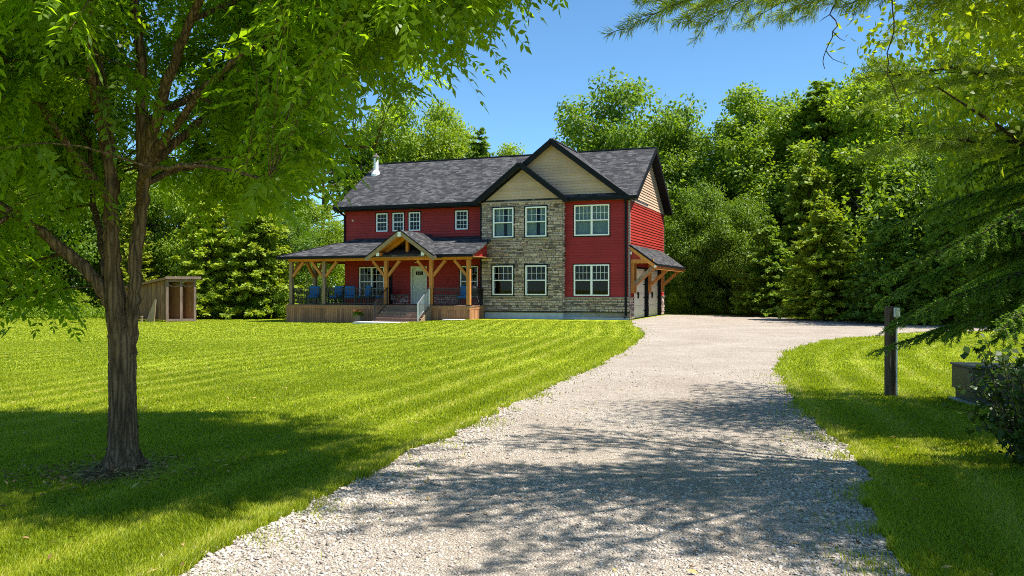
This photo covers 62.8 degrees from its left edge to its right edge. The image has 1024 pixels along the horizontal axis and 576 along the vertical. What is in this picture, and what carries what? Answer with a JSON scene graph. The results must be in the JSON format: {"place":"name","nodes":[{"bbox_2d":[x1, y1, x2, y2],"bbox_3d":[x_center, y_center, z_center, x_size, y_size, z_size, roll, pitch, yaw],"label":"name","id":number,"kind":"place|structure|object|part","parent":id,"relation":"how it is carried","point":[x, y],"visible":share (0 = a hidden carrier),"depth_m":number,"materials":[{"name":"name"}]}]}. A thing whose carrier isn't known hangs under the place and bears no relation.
{"place":"outdoors","nodes":[
{"label":"outdoors","id":0,"kind":"place"},
{"bbox_2d":[0,300,1023,575],"bbox_3d":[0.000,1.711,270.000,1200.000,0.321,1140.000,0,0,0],"label":"lawn","id":1,"kind":"structure","parent":0,"point":[142,468],"depth_m":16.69,"materials":[{"name":"plant"}]},
{"bbox_2d":[0,185,61,315],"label":"cedar tree","id":2,"kind":"object","parent":1,"relation":"on","point":[6,281],"visible":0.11,"depth_m":52.53,"materials":[{"name":"green plant"}]},
{"bbox_2d":[14,140,121,297],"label":"broadleaf tree","id":3,"kind":"object","parent":1,"relation":"on","point":[71,273],"visible":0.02,"depth_m":55.58,"materials":[{"name":"green plant"}]},
{"bbox_2d":[53,290,94,316],"bbox_3d":[-26.967,1.008,51.455,2.396,2.001,2.557,0,0,20],"label":"bush","id":4,"kind":"object","parent":1,"relation":"on","point":[83,303],"visible":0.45,"depth_m":51.44,"materials":[{"name":"green plant"}]},
{"bbox_2d":[32,156,186,312],"bbox_3d":[-27.578,-3.629,57.380,10.725,11.803,9.558,0,0,-40],"label":"broadleaf tree","id":5,"kind":"object","parent":1,"relation":"on","point":[89,251],"visible":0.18,"depth_m":54.82,"materials":[{"name":"green plant"}]},
{"bbox_2d":[96,202,158,306],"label":"cedar tree","id":6,"kind":"object","parent":1,"relation":"on","point":[128,219],"visible":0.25,"depth_m":53.66,"materials":[{"name":"green plant"}]},
{"bbox_2d":[146,299,155,321],"bbox_3d":[-19.985,1.230,46.404,0.707,1.280,0.055,0,0,18],"label":"leaning board","id":7,"kind":"object","parent":1,"relation":"on","point":[151,317],"visible":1,"depth_m":46.34,"materials":[{"name":"beige wood"}]},
{"bbox_2d":[96,153,220,279],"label":"broadleaf tree","id":8,"kind":"object","parent":1,"relation":"on","point":[163,247],"visible":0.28,"depth_m":55.33,"materials":[{"name":"green plant"}]},
{"bbox_2d":[125,276,200,321],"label":"wood shed","id":9,"kind":"structure","parent":1,"relation":"on","point":[175,301],"depth_m":46.89,"materials":[{"name":"brown wood"}]},
{"bbox_2d":[166,189,251,316],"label":"hemlock tree","id":10,"kind":"object","parent":1,"relation":"on","point":[195,256],"visible":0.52,"depth_m":51.15,"materials":[{"name":"green plant"}]},
{"bbox_2d":[196,272,238,318],"bbox_3d":[-17.994,0.547,50.952,3.322,3.071,3.112,0,0,41],"label":"bush","id":11,"kind":"object","parent":1,"relation":"on","point":[208,295],"visible":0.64,"depth_m":50.32,"materials":[{"name":"green plant"}]},
{"bbox_2d":[180,172,284,268],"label":"broadleaf tree","id":12,"kind":"object","parent":1,"relation":"on","point":[225,220],"visible":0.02,"depth_m":58.38,"materials":[{"name":"green plant"}]},
{"bbox_2d":[206,206,306,319],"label":"hemlock tree","id":13,"kind":"object","parent":1,"relation":"on","point":[252,243],"visible":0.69,"depth_m":50.98,"materials":[{"name":"green plant"}]},
{"bbox_2d":[242,273,288,318],"bbox_3d":[-14.849,0.484,51.542,3.262,3.219,3.482,0,0,45],"label":"bush","id":14,"kind":"object","parent":1,"relation":"on","point":[276,295],"visible":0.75,"depth_m":50.83,"materials":[{"name":"green plant"}]},
{"bbox_2d":[0,0,568,471],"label":"walnut tree","id":15,"kind":"object","parent":1,"relation":"on","point":[264,102],"visible":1,"depth_m":6.90,"materials":[{"name":"green plant"}]},
{"bbox_2d":[253,209,330,314],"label":"broadleaf tree","id":16,"kind":"object","parent":1,"relation":"on","point":[293,237],"visible":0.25,"depth_m":54.51,"materials":[{"name":"green plant"}]},
{"bbox_2d":[259,171,332,211],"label":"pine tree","id":17,"kind":"object","parent":1,"relation":"on","point":[319,191],"depth_m":67.95,"materials":[{"name":"green plant"}]},
{"bbox_2d":[280,199,344,303],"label":"broadleaf tree","id":18,"kind":"object","parent":1,"relation":"on","point":[338,270],"visible":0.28,"depth_m":58.94,"materials":[{"name":"green plant"}]},
{"bbox_2d":[285,113,365,302],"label":"tree","id":19,"kind":"object","parent":1,"relation":"on","point":[337,189],"visible":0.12,"depth_m":63.76,"materials":[{"name":"green plant"}]},
{"bbox_2d":[320,105,391,241],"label":"broadleaf tree","id":20,"kind":"object","parent":1,"relation":"on","point":[361,165],"visible":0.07,"depth_m":65.42,"materials":[{"name":"green plant"}]},
{"bbox_2d":[352,309,363,321],"bbox_3d":[-8.013,1.427,43.676,0.672,0.710,0.680,0,0,0],"label":"flower pot","id":21,"kind":"object","parent":1,"relation":"on","point":[357,315],"visible":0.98,"depth_m":43.52,"materials":[{"name":"ceramic"}]},
{"bbox_2d":[353,321,404,323],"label":"paving slab","id":22,"kind":"structure","parent":1,"relation":"on","point":[366,322],"depth_m":41.73,"materials":[{"name":"concrete"}]},
{"bbox_2d":[331,94,458,198],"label":"broadleaf tree","id":23,"kind":"object","parent":1,"relation":"on","point":[367,167],"visible":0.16,"depth_m":65.54,"materials":[{"name":"green plant"}]},
{"bbox_2d":[386,97,486,161],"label":"broadleaf tree","id":24,"kind":"object","parent":1,"relation":"on","point":[460,148],"visible":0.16,"depth_m":66.65,"materials":[{"name":"green plant"}]},
{"bbox_2d":[0,301,953,323],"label":"undergrowth","id":25,"kind":"object","parent":1,"relation":"on","point":[101,314],"visible":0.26,"depth_m":50.42,"materials":[{"name":"green plant"}]},
{"bbox_2d":[276,138,684,321],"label":"house","id":26,"kind":"structure","parent":1,"relation":"on","point":[551,228],"depth_m":44.11,"materials":[{"name":"red wood"}]},
{"bbox_2d":[307,286,320,303],"bbox_3d":[-11.144,0.400,47.084,0.640,1.023,0.712,0,0,1],"label":"patio chair","id":27,"kind":"object","parent":26,"relation":"on","point":[313,293],"visible":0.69,"depth_m":47.26,"materials":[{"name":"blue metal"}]},
{"bbox_2d":[328,286,343,303],"bbox_3d":[-9.949,0.400,47.379,0.640,1.023,0.712,0,0,27],"label":"patio chair","id":28,"kind":"object","parent":26,"relation":"on","point":[335,294],"visible":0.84,"depth_m":47.48,"materials":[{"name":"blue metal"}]},
{"bbox_2d":[344,286,355,304],"bbox_3d":[-9.003,0.400,46.534,0.640,1.023,0.712,0,0,-8],"label":"patio chair","id":29,"kind":"object","parent":26,"relation":"on","point":[346,293],"visible":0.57,"depth_m":46.71,"materials":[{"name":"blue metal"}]},
{"bbox_2d":[357,286,371,304],"bbox_3d":[-8.115,0.400,45.980,0.712,1.023,0.640,0,0,-35],"label":"patio chair","id":30,"kind":"object","parent":26,"relation":"on","point":[367,292],"visible":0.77,"depth_m":45.92,"materials":[{"name":"blue metal"}]},
{"bbox_2d":[355,296,373,304],"bbox_3d":[-7.976,0.680,45.262,0.840,0.460,0.560,0,0,21],"label":"side table","id":31,"kind":"object","parent":26,"relation":"on","point":[364,296],"visible":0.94,"depth_m":45.02,"materials":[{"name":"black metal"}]},
{"bbox_2d":[358,266,383,297],"bbox_3d":[-7.924,-0.355,47.468,1.740,1.800,0.142,0,0,21],"label":"window","id":32,"kind":"structure","parent":26,"relation":"in","point":[359,267],"depth_m":47.49,"materials":[{"name":"white plastic"}]},
{"bbox_2d":[375,212,388,231],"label":"window","id":33,"kind":"structure","parent":26,"relation":"in","point":[377,213],"depth_m":47.18,"materials":[{"name":"white plastic"}]},
{"bbox_2d":[392,211,404,232],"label":"window","id":34,"kind":"structure","parent":26,"relation":"in","point":[393,213],"depth_m":46.84,"materials":[{"name":"white plastic"}]},
{"bbox_2d":[408,211,420,230],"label":"window","id":35,"kind":"structure","parent":26,"relation":"in","point":[410,212],"depth_m":46.49,"materials":[{"name":"white plastic"}]},
{"bbox_2d":[411,266,426,303],"bbox_3d":[-5.134,-0.150,46.399,1.000,2.100,0.150,0,0,21],"label":"door","id":36,"kind":"structure","parent":26,"relation":"in","point":[418,276],"depth_m":46.43,"materials":[{"name":"paint"}]},
{"bbox_2d":[456,286,465,304],"bbox_3d":[-2.539,0.400,44.289,0.640,1.023,0.712,0,0,15],"label":"patio chair","id":37,"kind":"object","parent":26,"relation":"on","point":[462,293],"visible":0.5,"depth_m":44.47,"materials":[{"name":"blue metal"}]},
{"bbox_2d":[454,209,468,229],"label":"window","id":38,"kind":"structure","parent":26,"relation":"in","point":[459,210],"depth_m":45.46,"materials":[{"name":"white plastic"}]},
{"bbox_2d":[459,265,478,297],"bbox_3d":[-2.302,-0.355,45.326,1.190,1.800,0.142,0,0,21],"label":"window","id":39,"kind":"structure","parent":26,"relation":"in","point":[477,266],"depth_m":45.20,"materials":[{"name":"white plastic"}]},
{"bbox_2d":[471,285,478,302],"bbox_3d":[-2.011,0.366,43.778,0.575,1.093,0.596,0,0,21],"label":"grill","id":40,"kind":"object","parent":26,"relation":"on","point":[472,290],"visible":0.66,"depth_m":43.61,"materials":[{"name":"black metal"}]},
{"bbox_2d":[491,264,514,295],"bbox_3d":[-0.458,-0.400,43.960,1.290,1.670,0.182,0,0,21],"label":"window","id":41,"kind":"structure","parent":26,"relation":"in","point":[493,273],"depth_m":43.97,"materials":[{"name":"white plastic"}]},
{"bbox_2d":[492,206,514,238],"bbox_3d":[-0.421,-3.425,43.993,1.290,1.680,0.272,0,0,21],"label":"window","id":42,"kind":"structure","parent":26,"relation":"in","point":[510,215],"depth_m":44.04,"materials":[{"name":"glass"}]},
{"bbox_2d":[524,205,547,237],"bbox_3d":[1.272,-3.425,43.349,1.280,1.680,0.272,0,0,21],"label":"window","id":43,"kind":"structure","parent":26,"relation":"in","point":[530,212],"depth_m":43.40,"materials":[{"name":"glass"}]},
{"bbox_2d":[524,264,547,295],"bbox_3d":[1.256,-0.400,43.307,1.280,1.670,0.182,0,0,21],"label":"window","id":44,"kind":"structure","parent":26,"relation":"in","point":[526,266],"depth_m":43.29,"materials":[{"name":"white plastic"}]},
{"bbox_2d":[573,204,610,236],"bbox_3d":[4.074,-3.445,42.624,1.970,1.700,0.232,0,0,21],"label":"window","id":45,"kind":"structure","parent":26,"relation":"in","point":[590,220],"depth_m":42.65,"materials":[{"name":"glass"}]},
{"bbox_2d":[573,263,610,295],"bbox_3d":[4.048,-0.395,42.585,1.990,1.720,0.142,0,0,21],"label":"window","id":46,"kind":"structure","parent":26,"relation":"in","point":[591,265],"depth_m":42.52,"materials":[{"name":"white plastic"}]},
{"bbox_2d":[634,269,644,317],"bbox_3d":[6.662,0.280,44.356,0.100,2.588,3.450,0,0,21],"label":"garage door","id":47,"kind":"structure","parent":26,"relation":"in","point":[639,310],"depth_m":44.72,"materials":[{"name":"paint"}]},
{"bbox_2d":[649,271,657,315],"bbox_3d":[7.980,0.280,47.807,0.100,2.588,3.440,0,0,21],"label":"garage door","id":48,"kind":"structure","parent":26,"relation":"in","point":[653,308],"depth_m":48.25,"materials":[{"name":"paint"}]},
{"bbox_2d":[466,127,494,157],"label":"spruce tree","id":49,"kind":"object","parent":1,"relation":"on","point":[480,149],"visible":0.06,"depth_m":65.76,"materials":[{"name":"green plant"}]},
{"bbox_2d":[1,139,997,320],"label":"woodland","id":50,"kind":"object","parent":1,"relation":"on","point":[876,203],"visible":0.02,"depth_m":44.53,"materials":[{"name":"green plant"}]},
{"bbox_2d":[0,381,1010,575],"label":"leaf litter","id":51,"kind":"object","parent":1,"relation":"on","point":[167,466],"visible":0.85,"depth_m":7.12,"materials":[{"name":"brown plant"}]},
{"bbox_2d":[494,142,524,155],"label":"broadleaf tree","id":52,"kind":"object","parent":1,"relation":"on","point":[508,150],"visible":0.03,"depth_m":67.81,"materials":[{"name":"green plant"}]},
{"bbox_2d":[553,66,717,233],"bbox_3d":[9.217,-6.943,62.558,14.160,18.222,14.452,0,0,-26],"label":"broadleaf tree","id":53,"kind":"object","parent":1,"relation":"on","point":[623,135],"visible":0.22,"depth_m":60.02,"materials":[{"name":"green plant"}]},
{"bbox_2d":[650,132,685,221],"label":"broadleaf tree","id":54,"kind":"object","parent":1,"relation":"on","point":[672,151],"visible":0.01,"depth_m":61.79,"materials":[{"name":"green plant"}]},
{"bbox_2d":[666,285,692,313],"bbox_3d":[10.276,0.722,51.503,1.805,2.039,1.691,0,0,-2],"label":"bush","id":55,"kind":"object","parent":1,"relation":"on","point":[675,299],"visible":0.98,"depth_m":51.35,"materials":[{"name":"green plant"}]},
{"bbox_2d":[665,234,723,313],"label":"broadleaf tree","id":56,"kind":"object","parent":1,"relation":"on","point":[692,285],"visible":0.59,"depth_m":51.34,"materials":[{"name":"green plant"}]},
{"bbox_2d":[657,123,732,253],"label":"broadleaf tree","id":57,"kind":"object","parent":1,"relation":"on","point":[694,144],"visible":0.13,"depth_m":57.95,"materials":[{"name":"green plant"}]},
{"bbox_2d":[664,178,739,312],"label":"broadleaf tree","id":58,"kind":"object","parent":1,"relation":"on","point":[701,217],"visible":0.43,"depth_m":52.36,"materials":[{"name":"green plant"}]},
{"bbox_2d":[695,282,729,314],"bbox_3d":[12.128,0.683,50.543,2.159,2.130,2.304,0,0,-23],"label":"bush","id":59,"kind":"object","parent":1,"relation":"on","point":[707,299],"visible":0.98,"depth_m":50.21,"materials":[{"name":"green plant"}]},
{"bbox_2d":[677,81,791,255],"bbox_3d":[16.071,-6.093,57.698,9.862,16.515,9.910,0,0,-36],"label":"broadleaf tree","id":60,"kind":"object","parent":1,"relation":"on","point":[749,106],"visible":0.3,"depth_m":55.93,"materials":[{"name":"green plant"}]},
{"bbox_2d":[691,193,789,301],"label":"broadleaf tree","id":61,"kind":"object","parent":1,"relation":"on","point":[747,225],"visible":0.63,"depth_m":49.94,"materials":[{"name":"green plant"}]},
{"bbox_2d":[733,287,759,314],"bbox_3d":[13.950,0.571,48.451,2.422,2.390,2.585,0,0,8],"label":"bush","id":62,"kind":"object","parent":1,"relation":"on","point":[741,305],"visible":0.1,"depth_m":48.44,"materials":[{"name":"green plant"}]},
{"bbox_2d":[711,87,808,171],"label":"broadleaf tree","id":63,"kind":"object","parent":1,"relation":"on","point":[793,94],"visible":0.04,"depth_m":61.48,"materials":[{"name":"green plant"}]},
{"bbox_2d":[728,214,800,316],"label":"hemlock tree","id":64,"kind":"object","parent":1,"relation":"on","point":[765,263],"visible":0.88,"depth_m":46.61,"materials":[{"name":"green plant"}]},
{"bbox_2d":[720,100,849,263],"bbox_3d":[18.153,-5.238,55.747,9.000,14.679,9.044,0,0,10],"label":"broadleaf tree","id":65,"kind":"object","parent":1,"relation":"on","point":[781,131],"visible":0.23,"depth_m":54.75,"materials":[{"name":"green plant"}]},
{"bbox_2d":[777,285,806,316],"bbox_3d":[15.469,0.724,45.511,2.200,2.034,2.061,0,0,-22],"label":"bush","id":66,"kind":"object","parent":1,"relation":"on","point":[780,306],"visible":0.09,"depth_m":45.42,"materials":[{"name":"green plant"}]},
{"bbox_2d":[753,148,852,313],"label":"hemlock tree","id":67,"kind":"object","parent":1,"relation":"on","point":[799,208],"visible":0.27,"depth_m":48.65,"materials":[{"name":"green plant"}]},
{"bbox_2d":[742,79,875,312],"bbox_3d":[20.319,-5.817,55.040,12.199,15.783,11.607,0,0,-3],"label":"spruce tree","id":68,"kind":"object","parent":1,"relation":"on","point":[819,126],"visible":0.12,"depth_m":54.27,"materials":[{"name":"green plant"}]},
{"bbox_2d":[598,0,1023,47],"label":"white pine","id":69,"kind":"object","parent":1,"relation":"on","point":[694,9],"visible":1,"depth_m":6.83,"materials":[{"name":"green plant"}]},
{"bbox_2d":[822,0,856,68],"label":"hanging twig","id":70,"kind":"object","parent":69,"relation":"hanging from","point":[833,32],"visible":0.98,"depth_m":6.75,"materials":[{"name":"brown wood"}]},
{"bbox_2d":[885,0,903,143],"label":"hanging twig","id":71,"kind":"object","parent":69,"relation":"hanging from","point":[893,23],"visible":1,"depth_m":7.59,"materials":[{"name":"brown wood"}]},
{"bbox_2d":[768,195,871,319],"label":"hemlock tree","id":72,"kind":"object","parent":1,"relation":"on","point":[819,288],"visible":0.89,"depth_m":40.92,"materials":[{"name":"green plant"}]},
{"bbox_2d":[829,288,858,319],"bbox_3d":[16.311,0.758,41.476,2.114,1.955,1.981,0,0,-42],"label":"bush","id":73,"kind":"object","parent":1,"relation":"on","point":[836,297],"visible":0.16,"depth_m":41.23,"materials":[{"name":"green plant"}]},
{"bbox_2d":[773,72,920,188],"bbox_3d":[24.049,-6.694,59.498,12.381,17.692,12.131,0,0,-19],"label":"broadleaf tree","id":74,"kind":"object","parent":1,"relation":"on","point":[838,87],"visible":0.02,"depth_m":59.57,"materials":[{"name":"green plant"}]},
{"bbox_2d":[767,72,946,259],"bbox_3d":[21.362,-5.572,52.223,10.722,15.396,10.671,0,0,22],"label":"broadleaf tree","id":75,"kind":"object","parent":1,"relation":"on","point":[863,134],"visible":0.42,"depth_m":50.26,"materials":[{"name":"green plant"}]},
{"bbox_2d":[834,205,937,324],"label":"hemlock tree","id":76,"kind":"object","parent":1,"relation":"on","point":[894,256],"visible":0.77,"depth_m":37.10,"materials":[{"name":"green plant"}]},
{"bbox_2d":[822,47,952,196],"bbox_3d":[25.608,-7.119,58.279,12.752,18.598,13.015,0,0,45],"label":"broadleaf tree","id":77,"kind":"object","parent":1,"relation":"on","point":[909,132],"visible":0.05,"depth_m":55.32,"materials":[{"name":"green plant"}]},
{"bbox_2d":[855,164,924,311],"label":"cedar tree","id":78,"kind":"object","parent":1,"relation":"on","point":[891,191],"visible":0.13,"depth_m":45.72,"materials":[{"name":"green plant"}]},
{"bbox_2d":[884,306,899,395],"bbox_3d":[5.607,0.985,12.355,0.143,1.430,0.192,0,0,-7],"label":"utility post","id":79,"kind":"object","parent":1,"relation":"on","point":[891,367],"visible":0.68,"depth_m":12.31,"materials":[{"name":"brown wood"}]},
{"bbox_2d":[862,147,966,260],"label":"broadleaf tree","id":80,"kind":"object","parent":1,"relation":"on","point":[919,182],"visible":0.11,"depth_m":44.90,"materials":[{"name":"green plant"}]},
{"bbox_2d":[826,0,1023,226],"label":"broadleaf tree","id":81,"kind":"object","parent":1,"relation":"on","point":[1017,24],"visible":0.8,"depth_m":9.94,"materials":[{"name":"green plant"}]},
{"bbox_2d":[850,0,1023,173],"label":"white pine","id":82,"kind":"object","parent":1,"relation":"on","point":[937,142],"visible":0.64,"depth_m":9.98,"materials":[{"name":"green plant"}]},
{"bbox_2d":[865,120,1023,359],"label":"spruce tree","id":83,"kind":"object","parent":1,"relation":"on","point":[1005,240],"visible":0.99,"depth_m":9.56,"materials":[{"name":"green plant"}]},
{"bbox_2d":[898,210,996,324],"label":"hemlock tree","id":84,"kind":"object","parent":1,"relation":"on","point":[947,288],"visible":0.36,"depth_m":35.74,"materials":[{"name":"green plant"}]},
{"bbox_2d":[906,0,1023,233],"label":"broadleaf tree","id":85,"kind":"object","parent":1,"relation":"on","point":[961,188],"visible":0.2,"depth_m":36.58,"materials":[{"name":"green plant"}]},
{"bbox_2d":[921,134,1022,306],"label":"broadleaf tree","id":86,"kind":"object","parent":1,"relation":"on","point":[960,218],"visible":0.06,"depth_m":37.84,"materials":[{"name":"green plant"}]},
{"bbox_2d":[942,321,1023,465],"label":"vine bush","id":87,"kind":"object","parent":1,"relation":"on","point":[1014,438],"visible":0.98,"depth_m":7.64,"materials":[{"name":"green plant"}]},
{"bbox_2d":[948,362,1023,405],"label":"utility cabinet","id":88,"kind":"object","parent":1,"relation":"on","point":[961,371],"visible":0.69,"depth_m":11.51,"materials":[{"name":"grey metal"}]},
{"bbox_3d":[6.718,1.260,11.412,1.358,0.280,0.532,0,0,36],"label":"door panel","id":89,"kind":"part","parent":88,"relation":"part of","materials":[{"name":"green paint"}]},
{"bbox_2d":[973,219,1023,313],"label":"hemlock tree","id":90,"kind":"object","parent":1,"relation":"on","point":[986,271],"depth_m":35.44,"materials":[{"name":"green plant"}]},
{"bbox_2d":[36,0,1014,286],"label":"sky","id":91,"kind":"structure","parent":0,"point":[521,108],"materials":[{"name":"blue"}]},
{"bbox_2d":[151,315,998,575],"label":"driveway","id":92,"kind":"structure","parent":0,"point":[714,344],"depth_m":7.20,"materials":[{"name":"grey gravel"}]}
]}

